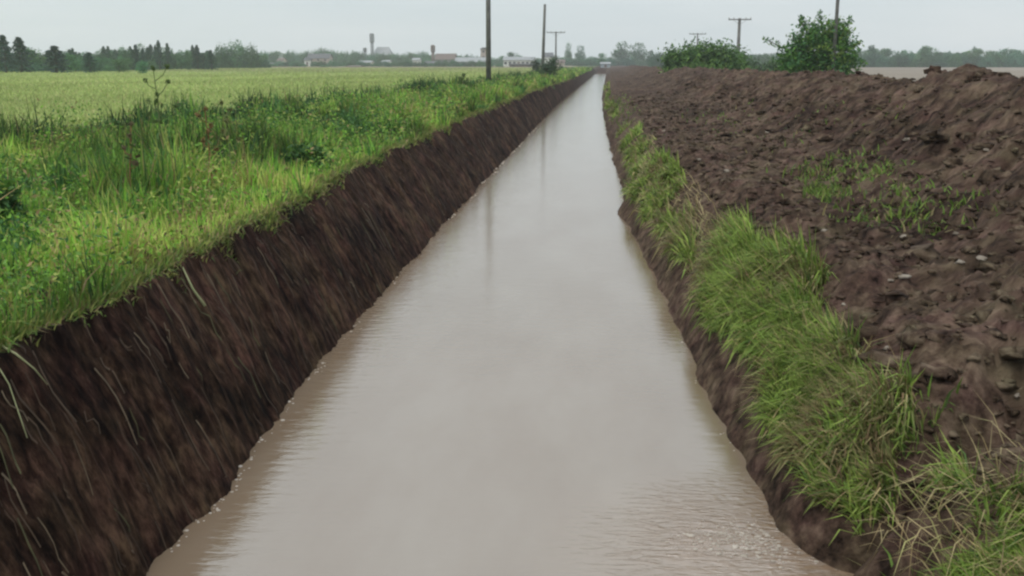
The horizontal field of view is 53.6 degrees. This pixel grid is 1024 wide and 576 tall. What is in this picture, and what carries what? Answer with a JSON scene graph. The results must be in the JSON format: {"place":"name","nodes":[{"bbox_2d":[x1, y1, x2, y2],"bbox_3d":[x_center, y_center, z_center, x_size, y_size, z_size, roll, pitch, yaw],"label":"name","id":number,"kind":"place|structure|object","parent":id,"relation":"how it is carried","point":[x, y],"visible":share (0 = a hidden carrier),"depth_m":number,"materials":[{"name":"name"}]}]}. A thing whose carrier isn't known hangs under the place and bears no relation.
{"place":"outdoors","nodes":[
{"label":"outdoors","id":0,"kind":"place"},
{"bbox_2d":[0,64,596,344],"bbox_3d":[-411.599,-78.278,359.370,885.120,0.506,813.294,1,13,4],"label":"ground","id":1,"kind":"structure","parent":0,"point":[494,67],"depth_m":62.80,"materials":[{"name":"green plant"}]},
{"bbox_2d":[0,35,18,72],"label":"conifer tree","id":2,"kind":"object","parent":1,"relation":"on","point":[5,49],"visible":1,"depth_m":161.85,"materials":[{"name":"green plant"}]},
{"bbox_2d":[0,179,28,225],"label":"leafy bush","id":3,"kind":"object","parent":1,"relation":"on","point":[10,201],"visible":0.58,"depth_m":10.69,"materials":[{"name":"green plant"}]},
{"bbox_2d":[7,37,37,71],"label":"conifer tree","id":4,"kind":"object","parent":1,"relation":"on","point":[19,46],"visible":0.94,"depth_m":169.65,"materials":[{"name":"green plant"}]},
{"bbox_2d":[25,47,42,64],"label":"broadleaf tree","id":5,"kind":"object","parent":1,"relation":"on","point":[34,58],"visible":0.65,"depth_m":187.01,"materials":[{"name":"green plant"}]},
{"bbox_2d":[27,63,42,71],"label":"tree","id":6,"kind":"object","parent":1,"relation":"on","point":[35,67],"visible":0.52,"depth_m":182.99,"materials":[{"name":"green plant"}]},
{"bbox_2d":[38,45,71,72],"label":"conifer tree","id":7,"kind":"object","parent":1,"relation":"on","point":[54,52],"visible":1,"depth_m":161.24,"materials":[{"name":"green plant"}]},
{"bbox_2d":[64,53,81,71],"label":"broadleaf tree","id":8,"kind":"object","parent":1,"relation":"on","point":[74,65],"visible":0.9,"depth_m":173.73,"materials":[{"name":"green plant"}]},
{"bbox_2d":[77,52,101,72],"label":"conifer tree","id":9,"kind":"object","parent":1,"relation":"on","point":[89,62],"visible":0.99,"depth_m":164.07,"materials":[{"name":"green plant"}]},
{"bbox_2d":[100,46,108,65],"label":"conifer tree","id":10,"kind":"object","parent":1,"relation":"on","point":[103,51],"visible":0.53,"depth_m":253.88,"materials":[{"name":"green plant"}]},
{"bbox_2d":[102,64,115,70],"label":"tree","id":11,"kind":"object","parent":1,"relation":"on","point":[108,67],"visible":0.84,"depth_m":191.24,"materials":[{"name":"green plant"}]},
{"bbox_2d":[111,58,130,71],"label":"broadleaf tree","id":12,"kind":"object","parent":1,"relation":"on","point":[119,62],"visible":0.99,"depth_m":173.24,"materials":[{"name":"green plant"}]},
{"bbox_2d":[120,49,130,59],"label":"tall tree","id":13,"kind":"object","parent":1,"relation":"on","point":[125,53],"visible":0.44,"depth_m":228.95,"materials":[{"name":"green plant"}]},
{"bbox_2d":[121,121,140,194],"bbox_3d":[-4.631,-1.526,12.363,0.220,1.020,0.341,-9,15,-34],"label":"dry stalk","id":14,"kind":"object","parent":1,"relation":"on","point":[129,157],"visible":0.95,"depth_m":12.33,"materials":[{"name":"green plant"}]},
{"bbox_2d":[129,49,136,64],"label":"conifer tree","id":15,"kind":"object","parent":1,"relation":"on","point":[132,53],"visible":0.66,"depth_m":220.28,"materials":[{"name":"green plant"}]},
{"bbox_2d":[130,44,140,65],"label":"conifer tree","id":16,"kind":"object","parent":1,"relation":"on","point":[136,52],"visible":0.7,"depth_m":220.91,"materials":[{"name":"green plant"}]},
{"bbox_2d":[134,60,148,72],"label":"broadleaf tree","id":17,"kind":"object","parent":1,"relation":"on","point":[144,68],"visible":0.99,"depth_m":150.54,"materials":[{"name":"green plant"}]},
{"bbox_2d":[139,48,149,69],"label":"conifer tree","id":18,"kind":"object","parent":1,"relation":"on","point":[143,56],"visible":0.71,"depth_m":215.72,"materials":[{"name":"green plant"}]},
{"bbox_2d":[145,47,153,63],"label":"conifer tree","id":19,"kind":"object","parent":1,"relation":"on","point":[148,53],"visible":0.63,"depth_m":234.37,"materials":[{"name":"green plant"}]},
{"bbox_2d":[141,64,178,150],"bbox_3d":[-5.972,-2.969,17.264,0.574,1.678,0.498,-6,14,-26],"label":"tall weed","id":20,"kind":"object","parent":1,"relation":"on","point":[156,100],"visible":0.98,"depth_m":17.24,"materials":[{"name":"green plant"}]},
{"bbox_2d":[154,40,165,69],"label":"conifer tree","id":21,"kind":"object","parent":1,"relation":"on","point":[158,51],"visible":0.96,"depth_m":230.23,"materials":[{"name":"green plant"}]},
{"bbox_2d":[123,132,212,151],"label":"weeds","id":22,"kind":"object","parent":1,"relation":"on","point":[157,133],"visible":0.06,"depth_m":19.72,"materials":[{"name":"green plant"}]},
{"bbox_2d":[163,43,174,68],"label":"conifer tree","id":23,"kind":"object","parent":1,"relation":"on","point":[167,57],"visible":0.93,"depth_m":235.15,"materials":[{"name":"green plant"}]},
{"bbox_2d":[175,50,188,69],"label":"tall tree","id":24,"kind":"object","parent":1,"relation":"on","point":[182,60],"visible":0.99,"depth_m":227.55,"materials":[{"name":"green plant"}]},
{"bbox_2d":[184,49,192,69],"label":"tall tree","id":25,"kind":"object","parent":1,"relation":"on","point":[188,56],"visible":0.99,"depth_m":229.36,"materials":[{"name":"green plant"}]},
{"bbox_2d":[190,45,204,69],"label":"conifer tree","id":26,"kind":"object","parent":1,"relation":"on","point":[196,59],"visible":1,"depth_m":236.35,"materials":[{"name":"green plant"}]},
{"bbox_2d":[198,53,207,68],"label":"conifer tree","id":27,"kind":"object","parent":1,"relation":"on","point":[203,58],"visible":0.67,"depth_m":240.24,"materials":[{"name":"green plant"}]},
{"bbox_2d":[195,106,219,186],"bbox_3d":[-3.953,-1.809,13.231,0.356,1.145,0.253,7,14,28],"label":"dry stalk","id":28,"kind":"object","parent":1,"relation":"on","point":[208,130],"visible":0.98,"depth_m":13.23,"materials":[{"name":"green plant"}]},
{"bbox_2d":[204,50,219,69],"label":"conifer tree","id":29,"kind":"object","parent":1,"relation":"on","point":[210,57],"visible":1,"depth_m":223.74,"materials":[{"name":"green plant"}]},
{"bbox_2d":[213,43,233,67],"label":"tree","id":30,"kind":"object","parent":1,"relation":"on","point":[223,54],"visible":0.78,"depth_m":298.26,"materials":[{"name":"green plant"}]},
{"bbox_2d":[218,99,240,181],"bbox_3d":[-3.951,-2.064,14.245,0.263,1.195,0.261,-12,17,-44],"label":"tall weed","id":31,"kind":"object","parent":1,"relation":"on","point":[223,131],"visible":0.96,"depth_m":14.21,"materials":[{"name":"green plant"}]},
{"bbox_2d":[220,39,250,67],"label":"tree","id":32,"kind":"object","parent":1,"relation":"on","point":[234,55],"visible":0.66,"depth_m":300.27,"materials":[{"name":"green plant"}]},
{"bbox_2d":[238,45,262,67],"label":"tree","id":33,"kind":"object","parent":1,"relation":"on","point":[255,58],"visible":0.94,"depth_m":297.86,"materials":[{"name":"green plant"}]},
{"bbox_2d":[261,58,270,67],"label":"tree","id":34,"kind":"object","parent":1,"relation":"on","point":[265,62],"visible":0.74,"depth_m":318.38,"materials":[{"name":"green plant"}]},
{"bbox_2d":[0,67,532,132],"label":"crop","id":35,"kind":"object","parent":1,"relation":"on","point":[52,87],"visible":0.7,"depth_m":63.67,"materials":[{"name":"green plant"}]},
{"bbox_2d":[0,70,577,323],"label":"broadleaf weeds","id":36,"kind":"object","parent":1,"relation":"on","point":[22,178],"visible":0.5,"depth_m":15.20,"materials":[{"name":"green plant"}]},
{"bbox_2d":[284,50,296,65],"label":"tree","id":37,"kind":"object","parent":1,"relation":"on","point":[287,56],"visible":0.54,"depth_m":528.55,"materials":[{"name":"green plant"}]},
{"bbox_2d":[278,141,337,167],"bbox_3d":[-3.413,-2.188,16.799,1.003,0.491,0.990,1,13,4],"label":"leafy bush","id":38,"kind":"object","parent":1,"relation":"on","point":[295,152],"visible":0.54,"depth_m":16.62,"materials":[{"name":"green plant"}]},
{"bbox_2d":[307,54,333,63],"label":"house","id":39,"kind":"structure","parent":1,"relation":"on","point":[327,58],"depth_m":496.31,"materials":[{"name":"grey paint"}]},
{"bbox_2d":[337,50,348,65],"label":"tree","id":40,"kind":"object","parent":1,"relation":"on","point":[345,59],"visible":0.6,"depth_m":536.80,"materials":[{"name":"green plant"}]},
{"bbox_2d":[348,50,360,63],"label":"tree","id":41,"kind":"object","parent":1,"relation":"on","point":[354,56],"visible":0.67,"depth_m":530.87,"materials":[{"name":"green plant"}]},
{"bbox_2d":[369,33,373,55],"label":"water tower","id":42,"kind":"structure","parent":1,"relation":"on","point":[371,36],"depth_m":628.97,"materials":[{"name":"grey concrete"}]},
{"bbox_2d":[374,47,392,55],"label":"house","id":43,"kind":"structure","parent":1,"relation":"on","point":[381,50],"depth_m":635.21,"materials":[{"name":"grey paint"}]},
{"bbox_2d":[376,52,392,63],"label":"tree","id":44,"kind":"object","parent":1,"relation":"on","point":[381,57],"visible":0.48,"depth_m":513.38,"materials":[{"name":"green plant"}]},
{"bbox_2d":[392,54,404,64],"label":"tree","id":45,"kind":"object","parent":1,"relation":"on","point":[396,59],"visible":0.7,"depth_m":544.12,"materials":[{"name":"green plant"}]},
{"bbox_2d":[431,45,434,60],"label":"water tower","id":46,"kind":"structure","parent":1,"relation":"on","point":[432,52],"depth_m":510.10,"materials":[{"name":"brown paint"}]},
{"bbox_2d":[434,54,456,62],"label":"house","id":47,"kind":"structure","parent":1,"relation":"on","point":[444,57],"depth_m":462.92,"materials":[{"name":"brown paint"}]},
{"bbox_2d":[447,59,458,66],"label":"tree","id":48,"kind":"object","parent":1,"relation":"on","point":[452,63],"visible":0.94,"depth_m":408.22,"materials":[{"name":"green plant"}]},
{"bbox_2d":[455,57,485,65],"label":"barn","id":49,"kind":"structure","parent":1,"relation":"on","point":[466,59],"depth_m":444.34,"materials":[{"name":"grey paint"}]},
{"bbox_2d":[486,0,490,81],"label":"utility pole","id":50,"kind":"object","parent":1,"relation":"on","point":[488,38],"visible":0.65,"depth_m":70.12,"materials":[{"name":"brown wood"}]},
{"bbox_2d":[503,57,535,65],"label":"house","id":51,"kind":"structure","parent":1,"relation":"on","point":[507,61],"depth_m":430.70,"materials":[{"name":"white paint"}]},
{"bbox_2d":[509,63,534,66],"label":"shed","id":52,"kind":"structure","parent":1,"relation":"on","point":[519,65],"depth_m":391.76,"materials":[{"name":"grey paint"}]},
{"bbox_2d":[529,58,539,71],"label":"leafy bush","id":53,"kind":"object","parent":1,"relation":"on","point":[535,66],"visible":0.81,"depth_m":146.38,"materials":[{"name":"green plant"}]},
{"bbox_2d":[541,4,545,74],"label":"utility pole","id":54,"kind":"object","parent":1,"relation":"on","point":[543,37],"visible":0.74,"depth_m":118.39,"materials":[{"name":"brown wood"}]},
{"bbox_2d":[544,53,553,63],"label":"house","id":55,"kind":"structure","parent":1,"relation":"on","point":[548,56],"depth_m":527.19,"materials":[{"name":"white paint"}]},
{"bbox_2d":[539,56,561,76],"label":"leafy bush","id":56,"kind":"object","parent":1,"relation":"on","point":[546,68],"visible":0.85,"depth_m":109.18,"materials":[{"name":"green plant"}]},
{"bbox_2d":[547,31,564,65],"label":"utility pole","id":57,"kind":"object","parent":1,"relation":"on","point":[555,32],"visible":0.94,"depth_m":228.16,"materials":[{"name":"grey wood"}]},
{"bbox_2d":[564,42,572,60],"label":"tall tree","id":58,"kind":"object","parent":1,"relation":"on","point":[567,53],"visible":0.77,"depth_m":602.80,"materials":[{"name":"green plant"}]},
{"bbox_2d":[570,59,586,65],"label":"tree","id":59,"kind":"object","parent":1,"relation":"on","point":[575,63],"visible":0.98,"depth_m":535.84,"materials":[{"name":"green plant"}]},
{"bbox_2d":[575,44,585,61],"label":"tall tree","id":60,"kind":"object","parent":1,"relation":"on","point":[578,56],"visible":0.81,"depth_m":582.65,"materials":[{"name":"green plant"}]},
{"bbox_2d":[585,58,597,65],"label":"tree","id":61,"kind":"object","parent":1,"relation":"on","point":[590,61],"visible":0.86,"depth_m":560.07,"materials":[{"name":"green plant"}]},
{"bbox_2d":[596,53,606,66],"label":"broadleaf tree","id":62,"kind":"object","parent":1,"relation":"on","point":[602,56],"visible":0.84,"depth_m":467.13,"materials":[{"name":"green plant"}]},
{"bbox_2d":[0,66,603,575],"bbox_3d":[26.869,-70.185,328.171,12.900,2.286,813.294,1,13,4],"label":"canal bank","id":63,"kind":"structure","parent":0,"point":[68,354],"depth_m":8.06,"materials":[{"name":"soil"}]},
{"bbox_2d":[0,369,27,437],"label":"hanging reed","id":64,"kind":"object","parent":63,"relation":"on","point":[14,401],"visible":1,"depth_m":5.95,"materials":[{"name":"green plant"}]},
{"bbox_2d":[0,344,47,384],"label":"hanging reed","id":65,"kind":"object","parent":63,"relation":"on","point":[20,357],"visible":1,"depth_m":6.14,"materials":[{"name":"green plant"}]},
{"bbox_2d":[178,257,205,305],"bbox_3d":[-2.865,-0.060,8.943,0.397,0.425,0.098,10,16,37],"label":"hanging reed","id":66,"kind":"object","parent":63,"relation":"hanging from","point":[197,294],"visible":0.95,"depth_m":8.87,"materials":[{"name":"plant"}]},
{"bbox_2d":[0,99,529,575],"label":"roots","id":67,"kind":"object","parent":63,"relation":"hanging from","point":[160,381],"visible":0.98,"depth_m":7.29,"materials":[{"name":"brown plant"}]},
{"bbox_2d":[0,79,570,352],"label":"turf fringe","id":68,"kind":"object","parent":63,"relation":"on","point":[47,318],"visible":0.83,"depth_m":9.73,"materials":[{"name":"green plant"}]},
{"bbox_2d":[146,73,853,575],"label":"water","id":69,"kind":"structure","parent":0,"point":[502,381],"depth_m":9.03,"materials":[{"name":"grey liquid"}]},
{"bbox_2d":[170,118,818,571],"bbox_3d":[1.810,-4.023,32.787,4.551,0.032,53.741,1,13,4],"label":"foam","id":70,"kind":"object","parent":69,"relation":"on","point":[746,542],"visible":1,"depth_m":6.94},
{"bbox_2d":[0,0,1023,59],"label":"sky","id":71,"kind":"structure","parent":0,"point":[402,26],"materials":[{"name":"grey"}]},
{"bbox_2d":[602,66,1023,575],"bbox_3d":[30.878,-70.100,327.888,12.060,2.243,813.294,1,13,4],"label":"canal bank","id":72,"kind":"structure","parent":0,"point":[812,531],"depth_m":7.98,"materials":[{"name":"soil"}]},
{"bbox_2d":[603,91,1023,575],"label":"weeds","id":73,"kind":"object","parent":72,"relation":"on","point":[822,192],"visible":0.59,"depth_m":13.02,"materials":[{"name":"green plant"}]},
{"bbox_2d":[623,134,1023,575],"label":"dry straw","id":74,"kind":"object","parent":72,"relation":"on","point":[905,496],"visible":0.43,"depth_m":5.96,"materials":[{"name":"plant"}]},
{"bbox_2d":[613,63,1023,438],"bbox_3d":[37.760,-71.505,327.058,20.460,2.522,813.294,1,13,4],"label":"soil ridge","id":75,"kind":"structure","parent":0,"point":[652,81],"depth_m":16.13,"materials":[{"name":"brown soil"}]},
{"bbox_2d":[611,41,630,60],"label":"tall tree","id":76,"kind":"object","parent":75,"relation":"on","point":[621,52],"visible":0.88,"depth_m":599.22,"materials":[{"name":"green plant"}]},
{"bbox_2d":[657,36,756,72],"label":"leafy bush","id":77,"kind":"object","parent":75,"relation":"on","point":[697,55],"visible":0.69,"depth_m":95.51,"materials":[{"name":"green plant"}]},
{"bbox_2d":[762,9,867,74],"bbox_3d":[17.133,-13.253,57.423,6.052,4.998,4.111,1,13,4],"label":"leafy bush","id":78,"kind":"object","parent":75,"relation":"on","point":[812,49],"visible":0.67,"depth_m":56.83,"materials":[{"name":"green plant"}]},
{"bbox_2d":[625,65,1023,575],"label":"soil clods","id":79,"kind":"object","parent":75,"relation":"on","point":[912,335],"visible":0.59,"depth_m":12.08,"materials":[{"name":"brown soil"}]},
{"bbox_2d":[831,0,839,69],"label":"utility pole","id":80,"kind":"object","parent":75,"relation":"on","point":[836,20],"visible":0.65,"depth_m":56.19,"materials":[{"name":"brown wood"}]},
{"bbox_2d":[650,66,1023,80],"bbox_3d":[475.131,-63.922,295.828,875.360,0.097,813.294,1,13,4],"label":"ploughed field","id":81,"kind":"structure","parent":0,"point":[916,73],"depth_m":243.53,"materials":[{"name":"grey"}]},
{"bbox_2d":[622,57,635,65],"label":"tree","id":82,"kind":"object","parent":81,"relation":"on","point":[629,61],"visible":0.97,"depth_m":550.85,"materials":[{"name":"green plant"}]},
{"bbox_2d":[627,42,647,61],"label":"tall tree","id":83,"kind":"object","parent":81,"relation":"on","point":[637,54],"visible":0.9,"depth_m":588.53,"materials":[{"name":"green plant"}]},
{"bbox_2d":[648,51,663,66],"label":"tree","id":84,"kind":"object","parent":81,"relation":"on","point":[653,58],"visible":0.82,"depth_m":408.74,"materials":[{"name":"green plant"}]},
{"bbox_2d":[728,18,751,51],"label":"utility pole","id":85,"kind":"object","parent":81,"relation":"on","point":[739,30],"visible":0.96,"depth_m":160.54,"materials":[{"name":"grey wood"}]},
{"bbox_2d":[737,47,781,70],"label":"leafy bush","id":86,"kind":"object","parent":81,"relation":"on","point":[752,64],"visible":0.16,"depth_m":103.43,"materials":[{"name":"green plant"}]},
{"bbox_2d":[861,54,875,66],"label":"tree","id":87,"kind":"object","parent":81,"relation":"on","point":[869,60],"visible":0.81,"depth_m":404.72,"materials":[{"name":"green plant"}]},
{"bbox_2d":[864,52,885,66],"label":"tree","id":88,"kind":"object","parent":81,"relation":"on","point":[878,56],"visible":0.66,"depth_m":405.70,"materials":[{"name":"green plant"}]},
{"bbox_2d":[873,54,895,66],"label":"tree","id":89,"kind":"object","parent":81,"relation":"on","point":[885,59],"visible":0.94,"depth_m":402.75,"materials":[{"name":"green plant"}]},
{"bbox_2d":[877,48,891,56],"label":"broadleaf tree","id":90,"kind":"object","parent":81,"relation":"on","point":[887,51],"visible":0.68,"depth_m":424.22,"materials":[{"name":"green plant"}]},
{"bbox_2d":[879,55,898,66],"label":"tree","id":91,"kind":"object","parent":81,"relation":"on","point":[893,62],"visible":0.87,"depth_m":403.02,"materials":[{"name":"green plant"}]},
{"bbox_2d":[892,51,908,66],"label":"tree","id":92,"kind":"object","parent":81,"relation":"on","point":[899,58],"visible":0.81,"depth_m":404.44,"materials":[{"name":"green plant"}]},
{"bbox_2d":[901,50,917,66],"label":"tree","id":93,"kind":"object","parent":81,"relation":"on","point":[911,57],"visible":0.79,"depth_m":405.18,"materials":[{"name":"green plant"}]},
{"bbox_2d":[909,54,932,66],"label":"tree","id":94,"kind":"object","parent":81,"relation":"on","point":[920,60],"visible":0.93,"depth_m":400.65,"materials":[{"name":"green plant"}]},
{"bbox_2d":[920,45,939,53],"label":"broadleaf tree","id":95,"kind":"object","parent":81,"relation":"on","point":[925,48],"visible":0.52,"depth_m":416.75,"materials":[{"name":"green plant"}]},
{"bbox_2d":[924,54,943,66],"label":"tree","id":96,"kind":"object","parent":81,"relation":"on","point":[933,59],"visible":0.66,"depth_m":401.98,"materials":[{"name":"green plant"}]},
{"bbox_2d":[932,56,947,66],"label":"tree","id":97,"kind":"object","parent":81,"relation":"on","point":[942,61],"visible":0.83,"depth_m":399.91,"materials":[{"name":"green plant"}]},
{"bbox_2d":[940,51,952,65],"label":"tree","id":98,"kind":"object","parent":81,"relation":"on","point":[949,55],"visible":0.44,"depth_m":405.20,"materials":[{"name":"green plant"}]},
{"bbox_2d":[947,52,962,66],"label":"tree","id":99,"kind":"object","parent":81,"relation":"on","point":[953,60],"visible":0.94,"depth_m":397.79,"materials":[{"name":"green plant"}]},
{"bbox_2d":[949,53,970,66],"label":"tree","id":100,"kind":"object","parent":81,"relation":"on","point":[965,60],"visible":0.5,"depth_m":399.96,"materials":[{"name":"green plant"}]},
{"bbox_2d":[966,53,979,65],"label":"tree","id":101,"kind":"object","parent":81,"relation":"on","point":[973,56],"visible":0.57,"depth_m":403.45,"materials":[{"name":"green plant"}]},
{"bbox_2d":[966,48,984,57],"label":"broadleaf tree","id":102,"kind":"object","parent":81,"relation":"on","point":[978,51],"visible":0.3,"depth_m":415.49,"materials":[{"name":"green plant"}]},
{"bbox_2d":[977,56,997,66],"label":"tree","id":103,"kind":"object","parent":81,"relation":"on","point":[986,62],"visible":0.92,"depth_m":397.42,"materials":[{"name":"green plant"}]},
{"bbox_2d":[986,52,1000,66],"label":"tree","id":104,"kind":"object","parent":81,"relation":"on","point":[992,56],"visible":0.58,"depth_m":401.12,"materials":[{"name":"green plant"}]},
{"bbox_2d":[993,52,1010,66],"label":"tree","id":105,"kind":"object","parent":81,"relation":"on","point":[1001,61],"visible":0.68,"depth_m":399.86,"materials":[{"name":"green plant"}]},
{"bbox_2d":[998,47,1014,57],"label":"tall tree","id":106,"kind":"object","parent":81,"relation":"on","point":[1005,50],"visible":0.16,"depth_m":417.23,"materials":[{"name":"green plant"}]},
{"bbox_2d":[1003,51,1023,66],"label":"tree","id":107,"kind":"object","parent":81,"relation":"on","point":[1020,61],"visible":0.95,"depth_m":396.30,"materials":[{"name":"green plant"}]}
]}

